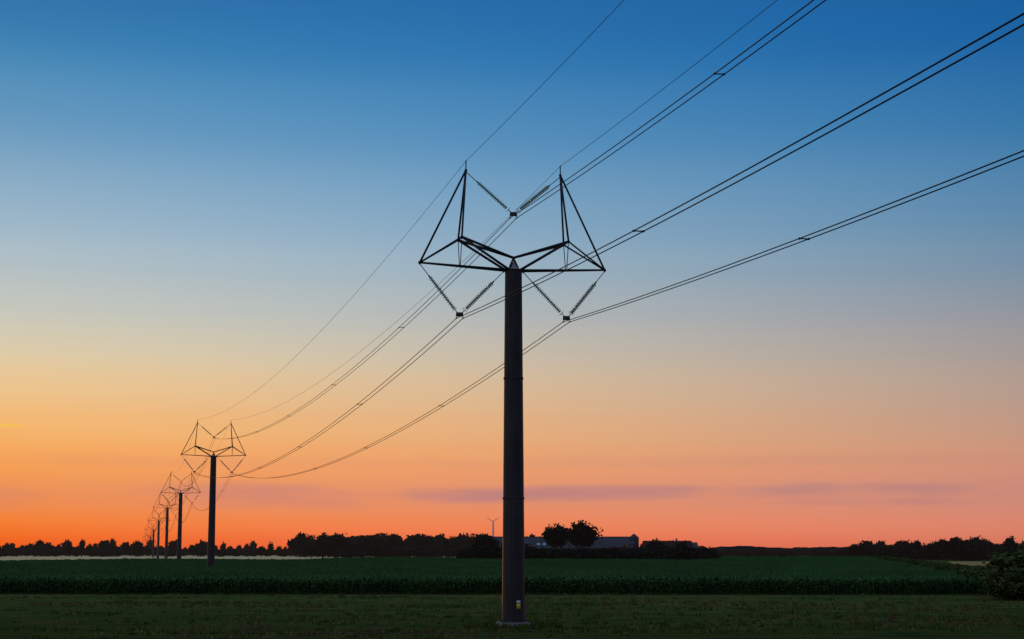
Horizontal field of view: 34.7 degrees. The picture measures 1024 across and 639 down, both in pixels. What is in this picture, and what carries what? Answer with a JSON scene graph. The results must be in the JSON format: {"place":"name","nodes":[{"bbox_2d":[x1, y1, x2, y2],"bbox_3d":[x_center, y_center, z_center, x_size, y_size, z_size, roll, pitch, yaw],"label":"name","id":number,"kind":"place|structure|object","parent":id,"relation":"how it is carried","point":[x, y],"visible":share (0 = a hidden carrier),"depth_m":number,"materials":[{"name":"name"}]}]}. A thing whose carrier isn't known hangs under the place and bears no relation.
{"place":"outdoors","nodes":[
{"label":"outdoors","id":0,"kind":"place"},
{"bbox_2d":[54,546,845,549],"bbox_3d":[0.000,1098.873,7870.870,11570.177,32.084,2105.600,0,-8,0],"label":"distant hills","id":1,"kind":"structure","parent":0,"point":[772,548],"depth_m":8805.58,"materials":[{"name":"black"}]},
{"bbox_2d":[0,555,1023,638],"bbox_3d":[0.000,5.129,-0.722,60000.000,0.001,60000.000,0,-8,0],"label":"ground","id":2,"kind":"structure","parent":0,"point":[30,620],"depth_m":131.06,"materials":[{"name":"green plant"}]},
{"bbox_2d":[146,523,162,556],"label":"pylon","id":3,"kind":"object","parent":2,"relation":"on","point":[153,539],"visible":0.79,"depth_m":1203.73,"materials":[{"name":"grey metal"}]},
{"bbox_2d":[147,509,169,558],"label":"pylon","id":4,"kind":"object","parent":2,"relation":"on","point":[158,536],"visible":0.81,"depth_m":981.43,"materials":[{"name":"grey metal"}]},
{"bbox_2d":[159,471,200,558],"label":"pylon","id":5,"kind":"object","parent":2,"relation":"on","point":[179,541],"visible":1,"depth_m":558.61,"materials":[{"name":"grey metal"}]},
{"bbox_2d":[168,420,245,565],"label":"pylon","id":6,"kind":"object","parent":2,"relation":"on","point":[211,532],"visible":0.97,"depth_m":337.87,"materials":[{"name":"grey metal"}]},
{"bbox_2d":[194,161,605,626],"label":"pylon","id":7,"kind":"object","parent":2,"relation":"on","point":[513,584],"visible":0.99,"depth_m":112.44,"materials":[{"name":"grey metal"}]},
{"bbox_2d":[455,547,478,558],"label":"bush","id":8,"kind":"object","parent":2,"relation":"on","point":[463,554],"visible":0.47,"depth_m":620.64,"materials":[{"name":"black plant"}]},
{"bbox_2d":[0,556,968,585],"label":"maize","id":9,"kind":"object","parent":2,"relation":"on","point":[808,567],"visible":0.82,"depth_m":293.01,"materials":[{"name":"green plant"}]},
{"bbox_2d":[471,533,499,548],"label":"farm tree","id":10,"kind":"object","parent":2,"relation":"on","point":[485,540],"visible":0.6,"depth_m":702.13,"materials":[{"name":"black plant"}]},
{"bbox_2d":[469,544,502,558],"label":"bush","id":11,"kind":"object","parent":2,"relation":"on","point":[491,552],"visible":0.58,"depth_m":607.13,"materials":[{"name":"black plant"}]},
{"bbox_2d":[0,560,989,594],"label":"crop field","id":12,"kind":"structure","parent":2,"relation":"on","point":[465,583],"depth_m":194.88,"materials":[{"name":"green plant"}]},
{"bbox_2d":[0,555,990,565],"bbox_3d":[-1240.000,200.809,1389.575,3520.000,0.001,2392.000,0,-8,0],"label":"field stubble","id":13,"kind":"object","parent":2,"relation":"on","point":[968,563],"visible":0.25,"depth_m":1158.12,"materials":[{"name":"brown plant"}]},
{"bbox_2d":[29,548,50,556],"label":"shrub","id":14,"kind":"object","parent":13,"relation":"on","point":[45,552],"visible":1,"depth_m":1309.10,"materials":[{"name":"black plant"}]},
{"bbox_2d":[36,540,45,556],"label":"tall tree","id":15,"kind":"object","parent":13,"relation":"on","point":[40,544],"visible":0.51,"depth_m":1337.16,"materials":[{"name":"black plant"}]},
{"bbox_2d":[50,549,66,556],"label":"shrub","id":16,"kind":"object","parent":13,"relation":"on","point":[57,553],"visible":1,"depth_m":1313.45,"materials":[{"name":"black plant"}]},
{"bbox_2d":[63,543,73,554],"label":"tree","id":17,"kind":"object","parent":13,"relation":"on","point":[69,548],"visible":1,"depth_m":1255.92,"materials":[{"name":"black plant"}]},
{"bbox_2d":[76,539,85,556],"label":"tall tree","id":18,"kind":"object","parent":13,"relation":"on","point":[81,545],"visible":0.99,"depth_m":1229.99,"materials":[{"name":"black plant"}]},
{"bbox_2d":[89,550,110,556],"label":"shrub","id":19,"kind":"object","parent":13,"relation":"on","point":[99,553],"visible":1,"depth_m":1264.40,"materials":[{"name":"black plant"}]},
{"bbox_2d":[97,540,109,549],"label":"tall tree","id":20,"kind":"object","parent":13,"relation":"on","point":[101,544],"visible":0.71,"depth_m":1341.36,"materials":[{"name":"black plant"}]},
{"bbox_2d":[121,542,129,553],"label":"tree","id":21,"kind":"object","parent":13,"relation":"on","point":[125,546],"visible":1,"depth_m":1316.21,"materials":[{"name":"black plant"}]},
{"bbox_2d":[130,540,143,556],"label":"tall tree","id":22,"kind":"object","parent":13,"relation":"on","point":[137,547],"visible":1,"depth_m":1271.90,"materials":[{"name":"black plant"}]},
{"bbox_2d":[127,551,146,556],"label":"shrub","id":23,"kind":"object","parent":13,"relation":"on","point":[134,553],"visible":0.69,"depth_m":1335.89,"materials":[{"name":"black plant"}]},
{"bbox_2d":[152,492,178,558],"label":"pylon","id":24,"kind":"object","parent":13,"relation":"on","point":[166,537],"visible":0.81,"depth_m":759.47,"materials":[{"name":"grey metal"}]},
{"bbox_2d":[159,549,176,556],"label":"shrub","id":25,"kind":"object","parent":13,"relation":"on","point":[172,552],"visible":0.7,"depth_m":1303.30,"materials":[{"name":"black plant"}]},
{"bbox_2d":[168,540,176,550],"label":"tall tree","id":26,"kind":"object","parent":13,"relation":"on","point":[172,545],"visible":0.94,"depth_m":1357.47,"materials":[{"name":"black plant"}]},
{"bbox_2d":[188,545,198,554],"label":"tree","id":27,"kind":"object","parent":13,"relation":"on","point":[193,549],"visible":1,"depth_m":1267.04,"materials":[{"name":"black plant"}]},
{"bbox_2d":[190,550,206,556],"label":"shrub","id":28,"kind":"object","parent":13,"relation":"on","point":[201,553],"visible":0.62,"depth_m":1293.67,"materials":[{"name":"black plant"}]},
{"bbox_2d":[215,550,231,556],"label":"shrub","id":29,"kind":"object","parent":13,"relation":"on","point":[221,553],"visible":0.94,"depth_m":1246.37,"materials":[{"name":"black plant"}]},
{"bbox_2d":[227,549,248,556],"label":"shrub","id":30,"kind":"object","parent":13,"relation":"on","point":[237,552],"visible":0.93,"depth_m":1285.64,"materials":[{"name":"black plant"}]},
{"bbox_2d":[244,550,259,556],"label":"shrub","id":31,"kind":"object","parent":13,"relation":"on","point":[253,553],"visible":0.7,"depth_m":1319.09,"materials":[{"name":"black plant"}]},
{"bbox_2d":[249,540,257,549],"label":"tree","id":32,"kind":"object","parent":13,"relation":"on","point":[252,545],"visible":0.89,"depth_m":1491.04,"materials":[{"name":"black plant"}]},
{"bbox_2d":[257,545,266,556],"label":"tree","id":33,"kind":"object","parent":13,"relation":"on","point":[261,550],"visible":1,"depth_m":1158.39,"materials":[{"name":"black plant"}]},
{"bbox_2d":[274,550,292,556],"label":"shrub","id":34,"kind":"object","parent":13,"relation":"on","point":[283,553],"visible":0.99,"depth_m":1255.02,"materials":[{"name":"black plant"}]},
{"bbox_2d":[287,538,296,556],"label":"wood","id":35,"kind":"object","parent":13,"relation":"on","point":[289,542],"visible":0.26,"depth_m":1269.23,"materials":[{"name":"black plant"}]},
{"bbox_2d":[289,532,307,557],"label":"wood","id":36,"kind":"object","parent":13,"relation":"on","point":[299,537],"visible":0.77,"depth_m":1129.22,"materials":[{"name":"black plant"}]},
{"bbox_2d":[299,537,309,557],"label":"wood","id":37,"kind":"object","parent":13,"relation":"on","point":[303,544],"visible":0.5,"depth_m":1076.37,"materials":[{"name":"black plant"}]},
{"bbox_2d":[303,543,318,558],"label":"tree","id":38,"kind":"object","parent":13,"relation":"on","point":[311,549],"visible":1,"depth_m":1018.61,"materials":[{"name":"black plant"}]},
{"bbox_2d":[312,546,325,557],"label":"tree","id":39,"kind":"object","parent":13,"relation":"on","point":[321,550],"visible":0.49,"depth_m":1073.53,"materials":[{"name":"plant"}]},
{"bbox_2d":[312,532,334,557],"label":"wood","id":40,"kind":"object","parent":13,"relation":"on","point":[323,540],"visible":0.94,"depth_m":1080.38,"materials":[{"name":"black plant"}]},
{"bbox_2d":[328,532,350,557],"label":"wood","id":41,"kind":"object","parent":13,"relation":"on","point":[341,541],"visible":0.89,"depth_m":1090.83,"materials":[{"name":"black plant"}]},
{"bbox_2d":[330,547,358,557],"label":"shrub","id":42,"kind":"object","parent":13,"relation":"on","point":[337,551],"visible":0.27,"depth_m":1084.75,"materials":[{"name":"black plant"}]},
{"bbox_2d":[333,549,365,557],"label":"shrub","id":43,"kind":"object","parent":13,"relation":"on","point":[350,553],"visible":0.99,"depth_m":1050.76,"materials":[{"name":"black plant"}]},
{"bbox_2d":[356,534,381,556],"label":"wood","id":44,"kind":"object","parent":13,"relation":"on","point":[366,539],"visible":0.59,"depth_m":1112.04,"materials":[{"name":"black plant"}]},
{"bbox_2d":[367,544,383,556],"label":"tree","id":45,"kind":"object","parent":13,"relation":"on","point":[373,550],"visible":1,"depth_m":935.73,"materials":[{"name":"black plant"}]},
{"bbox_2d":[375,546,405,556],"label":"shrub","id":46,"kind":"object","parent":13,"relation":"on","point":[395,552],"visible":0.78,"depth_m":1049.22,"materials":[{"name":"black plant"}]},
{"bbox_2d":[384,534,403,550],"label":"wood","id":47,"kind":"object","parent":13,"relation":"on","point":[395,540],"visible":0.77,"depth_m":1068.39,"materials":[{"name":"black plant"}]},
{"bbox_2d":[406,534,423,556],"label":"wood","id":48,"kind":"object","parent":13,"relation":"on","point":[412,538],"visible":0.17,"depth_m":1191.17,"materials":[{"name":"black plant"}]},
{"bbox_2d":[412,536,430,546],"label":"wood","id":49,"kind":"object","parent":13,"relation":"on","point":[420,541],"visible":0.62,"depth_m":1111.62,"materials":[{"name":"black plant"}]},
{"bbox_2d":[407,546,443,556],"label":"shrub","id":50,"kind":"object","parent":13,"relation":"on","point":[417,551],"visible":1,"depth_m":1085.96,"materials":[{"name":"black plant"}]},
{"bbox_2d":[428,536,439,546],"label":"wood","id":51,"kind":"object","parent":13,"relation":"on","point":[432,539],"visible":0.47,"depth_m":1173.35,"materials":[{"name":"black plant"}]},
{"bbox_2d":[442,539,453,552],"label":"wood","id":52,"kind":"object","parent":13,"relation":"on","point":[447,544],"visible":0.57,"depth_m":1185.65,"materials":[{"name":"black plant"}]},
{"bbox_2d":[452,532,467,544],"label":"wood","id":53,"kind":"object","parent":13,"relation":"on","point":[457,540],"visible":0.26,"depth_m":1227.46,"materials":[{"name":"black plant"}]},
{"bbox_2d":[459,533,473,547],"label":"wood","id":54,"kind":"object","parent":13,"relation":"on","point":[465,540],"visible":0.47,"depth_m":1167.09,"materials":[{"name":"black plant"}]},
{"bbox_2d":[0,591,1023,638],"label":"pasture weeds","id":55,"kind":"object","parent":2,"relation":"on","point":[617,630],"visible":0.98,"depth_m":124.63,"materials":[{"name":"green plant"}]},
{"bbox_2d":[462,620,564,629],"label":"footing weeds","id":56,"kind":"object","parent":2,"relation":"on","point":[532,625],"visible":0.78,"depth_m":108.81,"materials":[{"name":"green plant"}]},
{"bbox_2d":[524,546,548,558],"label":"bush","id":57,"kind":"object","parent":2,"relation":"on","point":[528,547],"visible":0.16,"depth_m":591.16,"materials":[{"name":"black plant"}]},
{"bbox_2d":[524,547,557,558],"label":"farm hedge","id":58,"kind":"object","parent":2,"relation":"on","point":[541,554],"visible":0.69,"depth_m":581.43,"materials":[{"name":"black plant"}]},
{"bbox_2d":[540,523,572,549],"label":"farm tree","id":59,"kind":"object","parent":2,"relation":"on","point":[557,535],"visible":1,"depth_m":683.05,"materials":[{"name":"black plant"}]},
{"bbox_2d":[551,549,570,558],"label":"farm hedge","id":60,"kind":"object","parent":2,"relation":"on","point":[560,554],"visible":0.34,"depth_m":594.69,"materials":[{"name":"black plant"}]},
{"bbox_2d":[493,537,634,547],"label":"farm barn","id":61,"kind":"structure","parent":2,"relation":"on","point":[528,540],"depth_m":763.11,"materials":[{"name":"grey"}]},
{"bbox_2d":[531,539,627,550],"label":"building","id":62,"kind":"structure","parent":2,"relation":"on","point":[596,545],"depth_m":704.94,"materials":[{"name":"grey"}]},
{"bbox_2d":[569,548,595,558],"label":"farm hedge","id":63,"kind":"object","parent":2,"relation":"on","point":[574,552],"visible":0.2,"depth_m":588.96,"materials":[{"name":"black plant"}]},
{"bbox_2d":[567,520,602,548],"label":"farm tree","id":64,"kind":"object","parent":2,"relation":"on","point":[582,534],"visible":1,"depth_m":684.80,"materials":[{"name":"black plant"}]},
{"bbox_2d":[575,549,609,558],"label":"farm hedge","id":65,"kind":"object","parent":2,"relation":"on","point":[588,554],"visible":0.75,"depth_m":572.06,"materials":[{"name":"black plant"}]},
{"bbox_2d":[590,548,617,558],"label":"farm hedge","id":66,"kind":"object","parent":2,"relation":"on","point":[608,554],"visible":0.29,"depth_m":581.24,"materials":[{"name":"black plant"}]},
{"bbox_2d":[594,546,622,558],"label":"farm hedge","id":67,"kind":"object","parent":2,"relation":"on","point":[612,549],"visible":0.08,"depth_m":596.97,"materials":[{"name":"black plant"}]},
{"bbox_2d":[615,549,650,558],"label":"farm hedge","id":68,"kind":"object","parent":2,"relation":"on","point":[631,554],"visible":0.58,"depth_m":592.40,"materials":[{"name":"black plant"}]},
{"bbox_2d":[629,534,638,546],"bbox_3d":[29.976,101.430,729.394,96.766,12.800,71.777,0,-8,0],"label":"silo","id":69,"kind":"object","parent":2,"relation":"on","point":[634,538],"visible":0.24,"depth_m":761.28,"materials":[{"name":"grey metal"}]},
{"bbox_2d":[620,547,659,558],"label":"farm hedge","id":70,"kind":"object","parent":2,"relation":"on","point":[652,554],"visible":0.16,"depth_m":604.00,"materials":[{"name":"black plant"}]},
{"bbox_2d":[646,538,664,547],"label":"farm tree","id":71,"kind":"object","parent":2,"relation":"on","point":[657,543],"visible":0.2,"depth_m":717.54,"materials":[{"name":"black plant"}]},
{"bbox_2d":[653,548,680,558],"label":"farm hedge","id":72,"kind":"object","parent":2,"relation":"on","point":[660,552],"visible":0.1,"depth_m":616.76,"materials":[{"name":"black plant"}]},
{"bbox_2d":[642,538,692,548],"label":"building","id":73,"kind":"structure","parent":2,"relation":"on","point":[670,544],"depth_m":726.18,"materials":[{"name":"grey"}]},
{"bbox_2d":[657,549,691,559],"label":"farm hedge","id":74,"kind":"object","parent":2,"relation":"on","point":[669,555],"visible":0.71,"depth_m":588.56,"materials":[{"name":"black plant"}]},
{"bbox_2d":[677,545,701,559],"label":"bush","id":75,"kind":"object","parent":2,"relation":"on","point":[693,554],"visible":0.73,"depth_m":592.20,"materials":[{"name":"black plant"}]},
{"bbox_2d":[695,548,718,558],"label":"farm hedge","id":76,"kind":"object","parent":2,"relation":"on","point":[706,554],"visible":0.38,"depth_m":655.01,"materials":[{"name":"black plant"}]},
{"bbox_2d":[715,549,731,555],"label":"shrub","id":77,"kind":"object","parent":2,"relation":"on","point":[724,552],"visible":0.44,"depth_m":1285.37,"materials":[{"name":"black plant"}]},
{"bbox_2d":[726,548,740,555],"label":"shrub","id":78,"kind":"object","parent":2,"relation":"on","point":[732,551],"visible":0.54,"depth_m":1380.73,"materials":[{"name":"black plant"}]},
{"bbox_2d":[737,550,754,556],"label":"shrub","id":79,"kind":"object","parent":2,"relation":"on","point":[747,553],"visible":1,"depth_m":1246.92,"materials":[{"name":"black plant"}]},
{"bbox_2d":[735,548,758,556],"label":"shrub","id":80,"kind":"object","parent":2,"relation":"on","point":[755,551],"visible":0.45,"depth_m":1280.73,"materials":[{"name":"black plant"}]},
{"bbox_2d":[755,549,773,556],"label":"shrub","id":81,"kind":"object","parent":2,"relation":"on","point":[767,552],"visible":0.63,"depth_m":1293.15,"materials":[{"name":"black plant"}]},
{"bbox_2d":[772,549,797,556],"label":"shrub","id":82,"kind":"object","parent":2,"relation":"on","point":[783,553],"visible":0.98,"depth_m":1202.04,"materials":[{"name":"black plant"}]},
{"bbox_2d":[785,548,805,555],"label":"shrub","id":83,"kind":"object","parent":2,"relation":"on","point":[800,551],"visible":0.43,"depth_m":1344.88,"materials":[{"name":"black plant"}]},
{"bbox_2d":[808,548,833,556],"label":"shrub","id":84,"kind":"object","parent":2,"relation":"on","point":[819,552],"visible":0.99,"depth_m":1252.88,"materials":[{"name":"black plant"}]},
{"bbox_2d":[849,543,862,555],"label":"tree","id":85,"kind":"object","parent":2,"relation":"on","point":[855,548],"visible":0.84,"depth_m":872.12,"materials":[{"name":"black plant"}]},
{"bbox_2d":[854,549,878,556],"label":"bush","id":86,"kind":"object","parent":2,"relation":"on","point":[868,552],"visible":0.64,"depth_m":849.76,"materials":[{"name":"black plant"}]},
{"bbox_2d":[897,539,913,548],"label":"tree","id":87,"kind":"object","parent":2,"relation":"on","point":[906,543],"visible":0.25,"depth_m":861.73,"materials":[{"name":"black plant"}]},
{"bbox_2d":[911,540,921,559],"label":"tree","id":88,"kind":"object","parent":2,"relation":"on","point":[916,544],"visible":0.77,"depth_m":817.73,"materials":[{"name":"black plant"}]},
{"bbox_2d":[923,544,938,559],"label":"tree","id":89,"kind":"object","parent":2,"relation":"on","point":[931,550],"visible":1,"depth_m":866.15,"materials":[{"name":"black plant"}]},
{"bbox_2d":[920,548,946,559],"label":"bush","id":90,"kind":"object","parent":2,"relation":"on","point":[936,557],"visible":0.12,"depth_m":884.33,"materials":[{"name":"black plant"}]},
{"bbox_2d":[935,538,946,559],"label":"tall tree","id":91,"kind":"object","parent":2,"relation":"on","point":[940,544],"visible":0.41,"depth_m":866.56,"materials":[{"name":"black plant"}]},
{"bbox_2d":[943,536,967,560],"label":"tall tree","id":92,"kind":"object","parent":2,"relation":"on","point":[954,546],"visible":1,"depth_m":802.53,"materials":[{"name":"black plant"}]},
{"bbox_2d":[948,548,984,560],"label":"bush","id":93,"kind":"object","parent":2,"relation":"on","point":[966,555],"visible":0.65,"depth_m":804.74,"materials":[{"name":"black plant"}]},
{"bbox_2d":[958,566,981,574],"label":"hedge bush","id":94,"kind":"object","parent":2,"relation":"on","point":[963,570],"visible":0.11,"depth_m":221.16,"materials":[{"name":"green plant"}]},
{"bbox_2d":[964,565,988,577],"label":"hedge bush","id":95,"kind":"object","parent":2,"relation":"on","point":[971,573],"visible":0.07,"depth_m":202.45,"materials":[{"name":"green plant"}]},
{"bbox_2d":[969,535,984,543],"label":"tall tree","id":96,"kind":"object","parent":2,"relation":"on","point":[976,540],"visible":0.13,"depth_m":971.85,"materials":[{"name":"black plant"}]},
{"bbox_2d":[969,543,986,560],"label":"tree","id":97,"kind":"object","parent":2,"relation":"on","point":[978,549],"visible":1,"depth_m":797.29,"materials":[{"name":"black plant"}]},
{"bbox_2d":[979,547,1023,583],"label":"hedge bush","id":98,"kind":"object","parent":2,"relation":"on","point":[1001,561],"visible":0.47,"depth_m":182.43,"materials":[{"name":"green plant"}]},
{"bbox_2d":[979,567,1023,598],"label":"hedge bush","id":99,"kind":"object","parent":2,"relation":"on","point":[998,574],"visible":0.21,"depth_m":173.50,"materials":[{"name":"green plant"}]},
{"bbox_2d":[982,571,1023,599],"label":"hedge bush","id":100,"kind":"object","parent":2,"relation":"on","point":[999,587],"visible":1,"depth_m":170.19,"materials":[{"name":"green plant"}]},
{"bbox_2d":[1001,535,1020,554],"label":"tall tree","id":101,"kind":"object","parent":2,"relation":"on","point":[1010,545],"visible":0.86,"depth_m":789.74,"materials":[{"name":"black plant"}]},
{"bbox_2d":[0,0,1023,549],"label":"sky","id":102,"kind":"structure","parent":0,"point":[192,192],"materials":[{"name":"blue"}]},
{"bbox_2d":[120,594,983,594],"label":"field edge soil","id":103,"kind":"structure","parent":0,"point":[568,594],"depth_m":192.76,"materials":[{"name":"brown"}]},
{"bbox_2d":[457,0,1023,321],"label":"power line conductors","id":104,"kind":"object","parent":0,"point":[941,60],"visible":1,"depth_m":65.74,"materials":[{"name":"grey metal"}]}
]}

